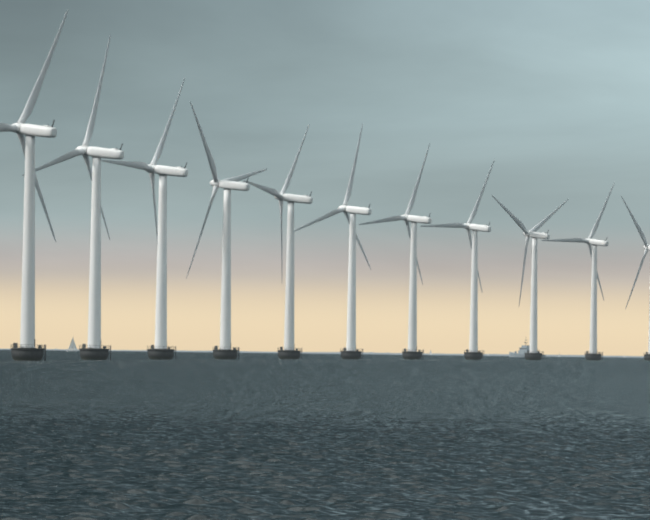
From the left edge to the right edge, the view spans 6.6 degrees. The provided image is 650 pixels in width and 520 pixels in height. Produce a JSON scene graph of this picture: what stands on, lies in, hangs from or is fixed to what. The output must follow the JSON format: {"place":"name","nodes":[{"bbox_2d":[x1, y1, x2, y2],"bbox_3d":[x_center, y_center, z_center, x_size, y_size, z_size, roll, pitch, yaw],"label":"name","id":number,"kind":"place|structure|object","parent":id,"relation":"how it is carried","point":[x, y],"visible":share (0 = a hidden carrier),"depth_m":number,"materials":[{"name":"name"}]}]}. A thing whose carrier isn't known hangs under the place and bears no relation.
{"place":"outdoors","nodes":[
{"label":"outdoors","id":0,"kind":"place"},
{"bbox_2d":[0,349,643,357],"bbox_3d":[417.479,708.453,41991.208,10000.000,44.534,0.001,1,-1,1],"label":"distant coast land","id":1,"kind":"structure","parent":0,"point":[368,353],"depth_m":41992.04,"materials":[{"name":"grey"}]},
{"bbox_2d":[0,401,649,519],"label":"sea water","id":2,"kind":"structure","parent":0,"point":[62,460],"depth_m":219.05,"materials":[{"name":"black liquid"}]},
{"bbox_2d":[0,350,649,408],"bbox_3d":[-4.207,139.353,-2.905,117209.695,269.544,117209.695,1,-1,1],"label":"sea","id":3,"kind":"structure","parent":0,"point":[375,379],"depth_m":789.63,"materials":[{"name":"black liquid"}]},
{"bbox_2d":[0,10,67,360],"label":"turbine","id":4,"kind":"object","parent":3,"relation":"in","point":[26,350],"visible":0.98,"depth_m":1560.59,"materials":[{"name":"paint"}]},
{"bbox_2d":[67,338,77,351],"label":"sailboat","id":5,"kind":"object","parent":3,"relation":"on","point":[72,346],"visible":0.98,"depth_m":4394.85,"materials":[{"name":"white fabric"}]},
{"bbox_2d":[22,35,123,359],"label":"turbine","id":6,"kind":"object","parent":3,"relation":"in","point":[94,350],"visible":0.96,"depth_m":1734.10,"materials":[{"name":"paint"}]},
{"bbox_2d":[101,77,187,359],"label":"turbine","id":7,"kind":"object","parent":3,"relation":"in","point":[160,350],"visible":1,"depth_m":1904.22,"materials":[{"name":"paint"}]},
{"bbox_2d":[186,102,266,358],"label":"turbine","id":8,"kind":"object","parent":3,"relation":"in","point":[225,350],"visible":1,"depth_m":2064.30,"materials":[{"name":"paint"}]},
{"bbox_2d":[244,125,312,358],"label":"turbine","id":9,"kind":"object","parent":3,"relation":"in","point":[288,352],"visible":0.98,"depth_m":2235.90,"materials":[{"name":"paint"}]},
{"bbox_2d":[294,123,371,358],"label":"turbine","id":10,"kind":"object","parent":3,"relation":"in","point":[350,351],"visible":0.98,"depth_m":2412.39,"materials":[{"name":"paint"}]},
{"bbox_2d":[359,143,431,358],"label":"turbine","id":11,"kind":"object","parent":3,"relation":"in","point":[412,352],"visible":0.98,"depth_m":2564.72,"materials":[{"name":"paint"}]},
{"bbox_2d":[420,159,494,359],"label":"turbine","id":12,"kind":"object","parent":3,"relation":"in","point":[473,353],"visible":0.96,"depth_m":2724.07,"materials":[{"name":"paint"}]},
{"bbox_2d":[509,342,545,357],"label":"patrol ship","id":13,"kind":"object","parent":3,"relation":"on","point":[523,349],"visible":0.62,"depth_m":4297.21,"materials":[{"name":"grey metal"}]},
{"bbox_2d":[491,195,567,359],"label":"turbine","id":14,"kind":"object","parent":3,"relation":"in","point":[532,351],"visible":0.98,"depth_m":2882.25,"materials":[{"name":"paint"}]},
{"bbox_2d":[541,182,614,359],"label":"turbine","id":15,"kind":"object","parent":3,"relation":"in","point":[593,354],"visible":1,"depth_m":3051.44,"materials":[{"name":"paint"}]},
{"bbox_2d":[621,196,649,360],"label":"turbine","id":16,"kind":"object","parent":3,"relation":"in","point":[646,246],"visible":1,"depth_m":3205.28,"materials":[{"name":"paint"}]},
{"bbox_2d":[0,0,649,355],"label":"sky","id":17,"kind":"structure","parent":0,"point":[554,92],"materials":[{"name":"grey"}]}
]}

